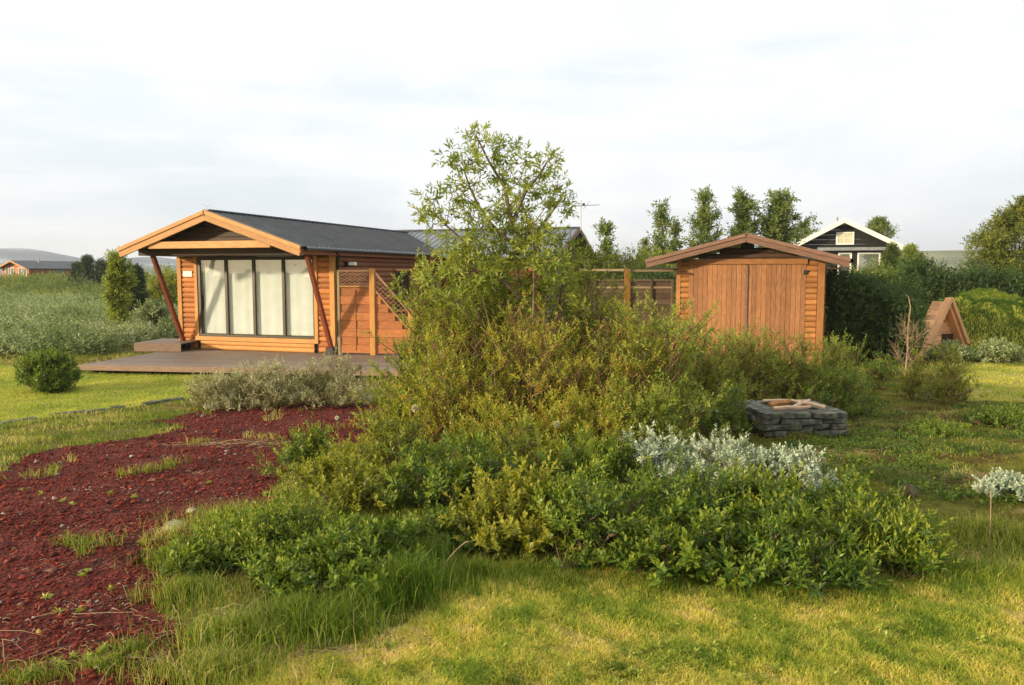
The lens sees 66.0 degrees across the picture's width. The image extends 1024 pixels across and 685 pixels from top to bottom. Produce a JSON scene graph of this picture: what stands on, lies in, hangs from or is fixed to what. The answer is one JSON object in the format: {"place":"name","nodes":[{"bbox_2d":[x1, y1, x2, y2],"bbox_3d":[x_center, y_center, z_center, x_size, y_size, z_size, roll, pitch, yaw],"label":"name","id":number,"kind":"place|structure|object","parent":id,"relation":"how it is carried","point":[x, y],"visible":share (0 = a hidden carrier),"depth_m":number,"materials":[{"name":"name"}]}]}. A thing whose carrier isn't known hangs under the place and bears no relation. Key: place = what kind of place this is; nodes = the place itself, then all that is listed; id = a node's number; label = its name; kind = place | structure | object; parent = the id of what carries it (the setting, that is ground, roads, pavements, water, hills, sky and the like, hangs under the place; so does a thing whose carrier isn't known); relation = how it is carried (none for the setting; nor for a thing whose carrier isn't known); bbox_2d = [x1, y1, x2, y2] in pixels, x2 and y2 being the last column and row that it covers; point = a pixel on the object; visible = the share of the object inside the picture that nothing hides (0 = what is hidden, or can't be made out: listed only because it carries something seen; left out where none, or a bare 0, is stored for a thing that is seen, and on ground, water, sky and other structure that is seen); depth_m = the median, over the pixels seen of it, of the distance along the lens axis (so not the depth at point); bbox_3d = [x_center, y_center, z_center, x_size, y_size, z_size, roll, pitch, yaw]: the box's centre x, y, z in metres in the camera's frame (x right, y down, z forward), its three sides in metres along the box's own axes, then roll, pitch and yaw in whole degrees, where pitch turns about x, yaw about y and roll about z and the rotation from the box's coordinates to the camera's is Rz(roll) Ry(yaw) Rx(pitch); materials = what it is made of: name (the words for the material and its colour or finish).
{"place":"outdoors","nodes":[
{"label":"outdoors","id":0,"kind":"place"},
{"bbox_2d":[0,248,176,272],"bbox_3d":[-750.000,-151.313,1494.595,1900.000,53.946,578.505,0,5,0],"label":"mountain","id":1,"kind":"structure","parent":0,"point":[8,254],"depth_m":1401.81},
{"bbox_2d":[0,403,387,684],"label":"cinder gravel","id":2,"kind":"structure","parent":0,"point":[87,671],"depth_m":5.70,"materials":[{"name":"red gravel"}]},
{"bbox_2d":[180,366,269,410],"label":"seeding shrub","id":3,"kind":"object","parent":2,"relation":"on","point":[215,399],"visible":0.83,"depth_m":12.46,"materials":[{"name":"green plant"}]},
{"bbox_2d":[209,355,328,412],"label":"seeding shrub","id":4,"kind":"object","parent":2,"relation":"on","point":[274,386],"visible":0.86,"depth_m":12.61,"materials":[{"name":"green plant"}]},
{"bbox_2d":[246,411,345,477],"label":"willow shrub","id":5,"kind":"object","parent":2,"relation":"on","point":[309,449],"visible":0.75,"depth_m":6.96,"materials":[{"name":"green plant"}]},
{"bbox_2d":[284,345,382,409],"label":"seeding shrub","id":6,"kind":"object","parent":2,"relation":"on","point":[342,389],"visible":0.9,"depth_m":12.92,"materials":[{"name":"green plant"}]},
{"bbox_2d":[19,480,987,684],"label":"lawn weeds","id":7,"kind":"object","parent":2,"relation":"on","point":[394,643],"visible":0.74,"depth_m":3.49,"materials":[{"name":"green plant"}]},
{"bbox_2d":[0,491,1023,684],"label":"long grass","id":8,"kind":"structure","parent":0,"point":[409,580],"depth_m":4.00,"materials":[{"name":"green plant"}]},
{"bbox_2d":[0,273,1023,684],"bbox_3d":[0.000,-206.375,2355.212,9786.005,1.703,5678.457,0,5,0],"label":"ground","id":9,"kind":"structure","parent":0,"point":[1016,463],"depth_m":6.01,"materials":[{"name":"green plant"}]},
{"bbox_2d":[0,258,84,279],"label":"cabin","id":10,"kind":"object","parent":9,"relation":"on","point":[9,267],"visible":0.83,"depth_m":101.38,"materials":[{"name":"brown wood"}]},
{"bbox_2d":[11,343,85,393],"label":"round bush","id":11,"kind":"object","parent":9,"relation":"on","point":[50,370],"visible":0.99,"depth_m":14.47,"materials":[{"name":"green plant"}]},
{"bbox_2d":[0,270,106,299],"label":"bank scrub","id":12,"kind":"object","parent":9,"relation":"on","point":[46,283],"visible":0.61,"depth_m":65.98,"materials":[{"name":"green plant"}]},
{"bbox_2d":[77,254,96,283],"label":"conifer","id":13,"kind":"object","parent":9,"relation":"on","point":[87,261],"visible":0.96,"depth_m":69.42,"materials":[{"name":"green plant"}]},
{"bbox_2d":[0,287,178,357],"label":"willow scrub","id":14,"kind":"object","parent":9,"relation":"on","point":[51,322],"visible":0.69,"depth_m":24.17,"materials":[{"name":"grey plant"}]},
{"bbox_2d":[0,397,183,424],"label":"stone edging","id":15,"kind":"object","parent":9,"relation":"on","point":[121,406],"visible":0.56,"depth_m":12.23,"materials":[{"name":"grey stone"}]},
{"bbox_2d":[99,248,139,331],"bbox_3d":[-12.436,-1.468,25.008,1.156,3.195,1.170,0,5,0],"label":"garden tree","id":16,"kind":"object","parent":9,"relation":"on","point":[117,279],"visible":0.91,"depth_m":24.81,"materials":[{"name":"green plant"}]},
{"bbox_2d":[125,262,153,313],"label":"conifer","id":17,"kind":"object","parent":9,"relation":"on","point":[137,292],"visible":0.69,"depth_m":30.79,"materials":[{"name":"green plant"}]},
{"bbox_2d":[131,295,175,336],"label":"field willow","id":18,"kind":"object","parent":9,"relation":"on","point":[154,310],"visible":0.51,"depth_m":26.81,"materials":[{"name":"green plant"}]},
{"bbox_2d":[145,269,177,308],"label":"field willow","id":19,"kind":"object","parent":9,"relation":"on","point":[156,292],"visible":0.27,"depth_m":32.80,"materials":[{"name":"green plant"}]},
{"bbox_2d":[154,522,275,582],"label":"willow shrub","id":20,"kind":"object","parent":9,"relation":"on","point":[185,555],"visible":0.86,"depth_m":4.42,"materials":[{"name":"green plant"}]},
{"bbox_2d":[186,481,358,564],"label":"willow shrub","id":21,"kind":"object","parent":9,"relation":"on","point":[272,520],"visible":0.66,"depth_m":4.77,"materials":[{"name":"green plant"}]},
{"bbox_2d":[77,349,479,377],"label":"deck","id":22,"kind":"structure","parent":9,"relation":"on","point":[197,361],"depth_m":17.72,"materials":[{"name":"brown wood"}]},
{"bbox_2d":[134,338,196,351],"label":"step platform","id":23,"kind":"structure","parent":22,"relation":"on","point":[165,345],"depth_m":20.14,"materials":[{"name":"brown wood"}]},
{"bbox_2d":[117,204,595,354],"bbox_3d":[-3.317,-1.954,24.431,9.270,3.595,13.966,2,5,18],"label":"cabin","id":24,"kind":"object","parent":22,"relation":"on","point":[250,282],"visible":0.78,"depth_m":20.18,"materials":[{"name":"brown wood"}]},
{"bbox_2d":[197,256,314,338],"bbox_3d":[-6.568,-1.162,20.185,3.500,2.075,0.090,2,5,18],"label":"window","id":25,"kind":"structure","parent":24,"relation":"in","point":[253,258],"depth_m":20.20,"materials":[{"name":"brown"}]},
{"bbox_2d":[395,269,410,311],"bbox_3d":[-3.163,-1.521,22.907,0.065,1.240,1.000,2,5,18],"label":"window","id":26,"kind":"structure","parent":24,"relation":"in","point":[406,281],"depth_m":22.88,"materials":[{"name":"glass"}]},
{"bbox_2d":[337,268,414,354],"bbox_3d":[-3.321,-0.743,19.159,1.923,2.110,0.100,1,5,9],"label":"lattice screen","id":27,"kind":"object","parent":22,"relation":"on","point":[379,319],"visible":0.88,"depth_m":19.20,"materials":[{"name":"brown wood"}]},
{"bbox_2d":[234,535,338,597],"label":"willow shrub","id":28,"kind":"object","parent":9,"relation":"on","point":[275,570],"visible":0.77,"depth_m":4.21,"materials":[{"name":"green plant"}]},
{"bbox_2d":[274,440,420,514],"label":"willow shrub","id":29,"kind":"object","parent":9,"relation":"on","point":[340,475],"visible":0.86,"depth_m":5.86,"materials":[{"name":"green plant"}]},
{"bbox_2d":[280,510,438,593],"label":"willow shrub","id":30,"kind":"object","parent":9,"relation":"on","point":[348,543],"visible":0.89,"depth_m":4.34,"materials":[{"name":"green plant"}]},
{"bbox_2d":[317,400,448,473],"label":"willow shrub","id":31,"kind":"object","parent":9,"relation":"on","point":[385,431],"visible":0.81,"depth_m":6.87,"materials":[{"name":"green plant"}]},
{"bbox_2d":[350,364,441,442],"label":"willow bush","id":32,"kind":"object","parent":9,"relation":"on","point":[406,414],"visible":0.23,"depth_m":8.91,"materials":[{"name":"green plant"}]},
{"bbox_2d":[348,241,486,411],"bbox_3d":[-1.076,-0.060,10.255,2.086,2.516,1.739,3,6,30],"label":"willow bush","id":33,"kind":"object","parent":9,"relation":"on","point":[403,348],"visible":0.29,"depth_m":10.05,"materials":[{"name":"green plant"}]},
{"bbox_2d":[392,499,486,555],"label":"willow shrub","id":34,"kind":"object","parent":9,"relation":"on","point":[416,528],"visible":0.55,"depth_m":4.88,"materials":[{"name":"green plant"}]},
{"bbox_2d":[371,425,529,512],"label":"willow shrub","id":35,"kind":"object","parent":9,"relation":"on","point":[433,483],"visible":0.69,"depth_m":5.80,"materials":[{"name":"green plant"}]},
{"bbox_2d":[375,283,537,437],"bbox_3d":[-0.625,0.226,9.360,2.069,1.911,1.950,0,5,0],"label":"willow bush","id":36,"kind":"object","parent":9,"relation":"on","point":[446,327],"visible":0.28,"depth_m":9.09,"materials":[{"name":"green plant"}]},
{"bbox_2d":[391,321,524,459],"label":"willow bush","id":37,"kind":"object","parent":9,"relation":"on","point":[454,388],"visible":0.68,"depth_m":8.29,"materials":[{"name":"green plant"}]},
{"bbox_2d":[0,401,1005,683],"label":"dry litter","id":38,"kind":"object","parent":9,"relation":"on","point":[252,441],"visible":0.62,"depth_m":3.95,"materials":[{"name":"plant"}]},
{"bbox_2d":[408,119,598,385],"bbox_3d":[-0.084,-0.730,9.414,2.299,3.773,1.392,0,5,0],"label":"tall willow","id":39,"kind":"object","parent":9,"relation":"on","point":[534,238],"visible":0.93,"depth_m":9.22,"materials":[{"name":"green plant"}]},
{"bbox_2d":[440,392,570,463],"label":"willow bush","id":40,"kind":"object","parent":9,"relation":"on","point":[498,419],"visible":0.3,"depth_m":7.58,"materials":[{"name":"green plant"}]},
{"bbox_2d":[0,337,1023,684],"bbox_3d":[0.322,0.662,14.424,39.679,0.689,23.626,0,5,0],"label":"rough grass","id":41,"kind":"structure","parent":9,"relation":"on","point":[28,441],"depth_m":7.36,"materials":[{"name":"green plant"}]},
{"bbox_2d":[435,449,602,561],"bbox_3d":[0.059,1.018,4.983,1.032,0.682,1.046,1,5,14],"label":"willow shrub","id":42,"kind":"object","parent":9,"relation":"on","point":[511,516],"visible":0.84,"depth_m":4.78,"materials":[{"name":"green plant"}]},
{"bbox_2d":[433,285,605,433],"bbox_3d":[0.209,0.271,8.818,2.118,1.831,1.922,-4,6,-38],"label":"willow bush","id":43,"kind":"object","parent":9,"relation":"on","point":[527,399],"visible":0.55,"depth_m":8.57,"materials":[{"name":"green plant"}]},
{"bbox_2d":[477,406,592,482],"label":"willow shrub","id":44,"kind":"object","parent":9,"relation":"on","point":[525,444],"visible":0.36,"depth_m":6.46,"materials":[{"name":"green plant"}]},
{"bbox_2d":[525,383,635,458],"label":"willow bush","id":45,"kind":"object","parent":9,"relation":"on","point":[570,419],"visible":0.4,"depth_m":7.59,"materials":[{"name":"green plant"}]},
{"bbox_2d":[506,246,659,417],"bbox_3d":[0.912,-0.026,9.948,2.074,2.389,2.191,0,5,0],"label":"willow bush","id":46,"kind":"object","parent":9,"relation":"on","point":[583,318],"visible":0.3,"depth_m":9.76,"materials":[{"name":"green plant"}]},
{"bbox_2d":[507,464,662,571],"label":"willow shrub","id":47,"kind":"object","parent":9,"relation":"on","point":[578,522],"visible":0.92,"depth_m":4.61,"materials":[{"name":"green plant"}]},
{"bbox_2d":[522,422,660,504],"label":"willow shrub","id":48,"kind":"object","parent":9,"relation":"on","point":[611,460],"visible":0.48,"depth_m":6.02,"materials":[{"name":"green plant"}]},
{"bbox_2d":[593,216,618,281],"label":"poplar","id":49,"kind":"object","parent":9,"relation":"on","point":[605,229],"visible":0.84,"depth_m":29.68,"materials":[{"name":"green plant"}]},
{"bbox_2d":[521,315,698,442],"bbox_3d":[1.085,0.501,8.682,1.839,1.608,1.687,2,5,20],"label":"willow bush","id":50,"kind":"object","parent":9,"relation":"on","point":[597,376],"visible":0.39,"depth_m":8.48,"materials":[{"name":"green plant"}]},
{"bbox_2d":[575,242,676,330],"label":"hedge","id":51,"kind":"object","parent":9,"relation":"on","point":[606,259],"visible":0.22,"depth_m":27.73,"materials":[{"name":"green plant"}]},
{"bbox_2d":[582,269,673,349],"bbox_3d":[3.114,-0.852,21.498,2.605,2.315,0.140,0,5,0],"label":"fence","id":52,"kind":"object","parent":9,"relation":"on","point":[662,292],"visible":0.39,"depth_m":21.46,"materials":[{"name":"brown wood"}]},
{"bbox_2d":[585,373,709,460],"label":"willow bush","id":53,"kind":"object","parent":9,"relation":"on","point":[661,406],"visible":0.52,"depth_m":7.76,"materials":[{"name":"green plant"}]},
{"bbox_2d":[610,420,693,497],"bbox_3d":[1.016,0.936,6.295,0.890,0.614,0.938,0,5,0],"label":"silver willow","id":54,"kind":"object","parent":9,"relation":"on","point":[656,453],"visible":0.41,"depth_m":6.17,"materials":[{"name":"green plant"}]},
{"bbox_2d":[631,261,676,339],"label":"willow bush","id":55,"kind":"object","parent":9,"relation":"on","point":[659,275],"visible":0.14,"depth_m":23.17,"materials":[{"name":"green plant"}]},
{"bbox_2d":[575,289,744,447],"bbox_3d":[1.717,0.303,8.745,1.837,1.801,1.689,4,6,37],"label":"willow bush","id":56,"kind":"object","parent":9,"relation":"on","point":[667,372],"visible":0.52,"depth_m":8.52,"materials":[{"name":"green plant"}]},
{"bbox_2d":[643,196,679,256],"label":"poplar","id":57,"kind":"object","parent":9,"relation":"on","point":[662,220],"visible":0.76,"depth_m":32.58,"materials":[{"name":"green plant"}]},
{"bbox_2d":[667,216,685,295],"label":"poplar","id":58,"kind":"object","parent":9,"relation":"on","point":[675,230],"visible":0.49,"depth_m":33.62,"materials":[{"name":"green plant"}]},
{"bbox_2d":[600,482,766,590],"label":"willow shrub","id":59,"kind":"object","parent":9,"relation":"on","point":[675,550],"visible":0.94,"depth_m":4.38,"materials":[{"name":"green plant"}]},
{"bbox_2d":[603,445,765,546],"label":"willow shrub","id":60,"kind":"object","parent":9,"relation":"on","point":[693,482],"visible":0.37,"depth_m":5.10,"materials":[{"name":"green plant"}]},
{"bbox_2d":[654,300,720,393],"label":"leafy bush","id":61,"kind":"object","parent":9,"relation":"on","point":[691,331],"visible":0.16,"depth_m":13.19,"materials":[{"name":"green plant"}]},
{"bbox_2d":[681,184,726,248],"bbox_3d":[7.962,-3.603,32.712,1.929,5.827,1.777,-2,5,-20],"label":"poplar","id":62,"kind":"object","parent":9,"relation":"on","point":[702,225],"visible":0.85,"depth_m":32.55,"materials":[{"name":"green plant"}]},
{"bbox_2d":[675,333,753,419],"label":"leafy bush","id":63,"kind":"object","parent":9,"relation":"on","point":[712,381],"visible":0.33,"depth_m":10.96,"materials":[{"name":"green plant"}]},
{"bbox_2d":[681,376,757,438],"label":"leafy bush","id":64,"kind":"object","parent":9,"relation":"on","point":[723,416],"visible":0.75,"depth_m":9.59,"materials":[{"name":"green plant"}]},
{"bbox_2d":[664,423,780,490],"bbox_3d":[1.630,0.991,6.148,1.008,0.679,0.934,0,5,0],"label":"silver willow","id":65,"kind":"object","parent":9,"relation":"on","point":[723,456],"visible":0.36,"depth_m":6.06,"materials":[{"name":"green plant"}]},
{"bbox_2d":[723,186,766,247],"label":"poplar","id":66,"kind":"object","parent":9,"relation":"on","point":[744,206],"visible":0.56,"depth_m":33.29,"materials":[{"name":"green plant"}]},
{"bbox_2d":[645,233,853,366],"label":"shed","id":67,"kind":"structure","parent":9,"relation":"on","point":[748,283],"depth_m":17.86,"materials":[{"name":"brown wood"}]},
{"bbox_2d":[688,264,746,359],"bbox_3d":[4.742,-0.702,18.271,1.287,2.265,0.064,2,5,20],"label":"door","id":68,"kind":"structure","parent":67,"relation":"in","point":[708,283],"depth_m":18.20,"materials":[{"name":"brown wood"}]},
{"bbox_2d":[746,264,806,363],"bbox_3d":[5.957,-0.663,17.830,1.260,2.265,0.063,2,5,20],"label":"door","id":69,"kind":"structure","parent":67,"relation":"in","point":[776,292],"depth_m":17.77,"materials":[{"name":"brown wood"}]},
{"bbox_2d":[697,318,814,400],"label":"leafy bush","id":70,"kind":"object","parent":9,"relation":"on","point":[744,361],"visible":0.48,"depth_m":12.19,"materials":[{"name":"green plant"}]},
{"bbox_2d":[685,454,851,548],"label":"willow shrub","id":71,"kind":"object","parent":9,"relation":"on","point":[754,486],"visible":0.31,"depth_m":5.09,"materials":[{"name":"green plant"}]},
{"bbox_2d":[750,186,821,252],"bbox_3d":[11.495,-3.715,33.644,2.696,5.886,2.584,-3,6,-30],"label":"poplar","id":72,"kind":"object","parent":9,"relation":"on","point":[774,224],"visible":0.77,"depth_m":33.34,"materials":[{"name":"green plant"}]},
{"bbox_2d":[735,400,848,436],"bbox_3d":[3.483,0.938,9.888,1.130,0.301,1.062,0,5,-5],"label":"fire pit","id":73,"kind":"object","parent":9,"relation":"on","point":[785,422],"visible":0.9,"depth_m":9.46,"materials":[{"name":"grey stone"}]},
{"bbox_2d":[702,491,891,599],"bbox_3d":[1.593,1.111,4.470,1.071,0.497,0.981,0,5,0],"label":"willow shrub","id":74,"kind":"object","parent":9,"relation":"on","point":[786,547],"visible":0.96,"depth_m":4.29,"materials":[{"name":"green plant"}]},
{"bbox_2d":[749,439,844,504],"bbox_3d":[2.178,1.013,5.963,0.858,0.553,0.905,0,5,0],"label":"silver willow","id":75,"kind":"object","parent":9,"relation":"on","point":[811,468],"visible":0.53,"depth_m":5.96,"materials":[{"name":"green plant"}]},
{"bbox_2d":[749,327,859,407],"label":"leafy bush","id":76,"kind":"object","parent":9,"relation":"on","point":[788,390],"visible":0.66,"depth_m":11.74,"materials":[{"name":"green plant"}]},
{"bbox_2d":[784,360,884,422],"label":"leafy bush","id":77,"kind":"object","parent":9,"relation":"on","point":[849,409],"visible":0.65,"depth_m":11.49,"materials":[{"name":"green plant"}]},
{"bbox_2d":[812,328,873,401],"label":"leafy bush","id":78,"kind":"object","parent":9,"relation":"on","point":[835,356],"visible":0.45,"depth_m":13.16,"materials":[{"name":"green plant"}]},
{"bbox_2d":[673,391,1023,506],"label":"ground cover","id":79,"kind":"object","parent":9,"relation":"on","point":[956,492],"visible":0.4,"depth_m":8.33,"materials":[{"name":"green plant"}]},
{"bbox_2d":[794,217,905,276],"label":"black house","id":80,"kind":"structure","parent":9,"relation":"on","point":[859,244],"depth_m":49.44,"materials":[{"name":"black painted wood"},{"name":"white paint"},{"name":"glass"}]},
{"bbox_2d":[857,252,880,271],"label":"window","id":81,"kind":"structure","parent":80,"relation":"in","point":[862,257],"depth_m":49.32,"materials":[{"name":"grey glass"}]},
{"bbox_2d":[679,388,1023,526],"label":"moss stubble","id":82,"kind":"object","parent":9,"relation":"on","point":[994,508],"visible":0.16,"depth_m":8.11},
{"bbox_2d":[785,463,933,525],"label":"willow shrub","id":83,"kind":"object","parent":9,"relation":"on","point":[840,491],"visible":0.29,"depth_m":5.16,"materials":[{"name":"green plant"}]},
{"bbox_2d":[823,263,930,365],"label":"hedge","id":84,"kind":"object","parent":9,"relation":"on","point":[859,308],"visible":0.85,"depth_m":18.75,"materials":[{"name":"green plant"}]},
{"bbox_2d":[858,351,904,388],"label":"clearing shrub","id":85,"kind":"object","parent":9,"relation":"on","point":[875,368],"visible":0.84,"depth_m":15.02,"materials":[{"name":"green plant"}]},
{"bbox_2d":[865,215,901,238],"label":"garden tree","id":86,"kind":"object","parent":9,"relation":"on","point":[879,224],"visible":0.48,"depth_m":60.94,"materials":[{"name":"green plant"}]},
{"bbox_2d":[805,482,969,579],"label":"willow shrub","id":87,"kind":"object","parent":9,"relation":"on","point":[906,540],"visible":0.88,"depth_m":4.49,"materials":[{"name":"green plant"}]},
{"bbox_2d":[851,255,923,285],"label":"hedge","id":88,"kind":"object","parent":9,"relation":"on","point":[886,271],"visible":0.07,"depth_m":30.23,"materials":[{"name":"green plant"}]},
{"bbox_2d":[875,241,903,270],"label":"garden tree","id":89,"kind":"object","parent":9,"relation":"on","point":[890,251],"visible":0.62,"depth_m":37.58,"materials":[{"name":"green plant"}]},
{"bbox_2d":[871,294,933,375],"bbox_3d":[8.396,-0.155,16.849,1.262,1.759,1.007,3,6,32],"label":"dead sapling","id":90,"kind":"object","parent":9,"relation":"on","point":[908,330],"visible":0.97,"depth_m":16.85,"materials":[{"name":"brown plant"}]},
{"bbox_2d":[890,342,939,398],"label":"clearing shrub","id":91,"kind":"object","parent":9,"relation":"on","point":[914,383],"visible":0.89,"depth_m":13.65,"materials":[{"name":"green plant"}]},
{"bbox_2d":[903,415,985,438],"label":"clearing shrub","id":92,"kind":"object","parent":9,"relation":"on","point":[927,425],"visible":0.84,"depth_m":9.66,"materials":[{"name":"green plant"}]},
{"bbox_2d":[921,340,981,404],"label":"clearing shrub","id":93,"kind":"object","parent":9,"relation":"on","point":[953,386],"visible":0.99,"depth_m":12.95,"materials":[{"name":"green plant"}]},
{"bbox_2d":[924,338,979,361],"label":"grey willow","id":94,"kind":"object","parent":9,"relation":"on","point":[962,352],"visible":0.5,"depth_m":19.54,"materials":[{"name":"green plant"}]},
{"bbox_2d":[891,248,1023,305],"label":"hedge","id":95,"kind":"object","parent":9,"relation":"on","point":[938,282],"visible":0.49,"depth_m":27.81,"materials":[{"name":"green plant"}]},
{"bbox_2d":[919,287,1023,350],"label":"turf hut","id":96,"kind":"object","parent":9,"relation":"on","point":[973,317],"visible":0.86,"depth_m":22.61,"materials":[{"name":"green plant"}]},
{"bbox_2d":[950,401,1023,428],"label":"clearing shrub","id":97,"kind":"object","parent":9,"relation":"on","point":[999,417],"visible":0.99,"depth_m":10.45,"materials":[{"name":"green plant"}]},
{"bbox_2d":[957,194,1023,282],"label":"willow tree","id":98,"kind":"object","parent":9,"relation":"on","point":[999,238],"visible":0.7,"depth_m":30.30,"materials":[{"name":"green plant"}]},
{"bbox_2d":[964,336,1023,363],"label":"grey willow","id":99,"kind":"object","parent":9,"relation":"on","point":[1001,351],"visible":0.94,"depth_m":19.15,"materials":[{"name":"green plant"}]},
{"bbox_2d":[971,466,1023,501],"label":"silver willow","id":100,"kind":"object","parent":9,"relation":"on","point":[1006,481],"visible":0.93,"depth_m":6.17,"materials":[{"name":"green plant"}]},
{"bbox_2d":[0,0,1023,262],"label":"sky","id":101,"kind":"structure","parent":0,"point":[120,120],"materials":[{"name":"white"}]},
{"bbox_2d":[584,250,1014,275],"bbox_3d":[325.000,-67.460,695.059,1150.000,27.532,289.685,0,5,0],"label":"hillside","id":102,"kind":"structure","parent":0,"point":[954,256],"depth_m":639.11,"materials":[{"name":"green plant"}]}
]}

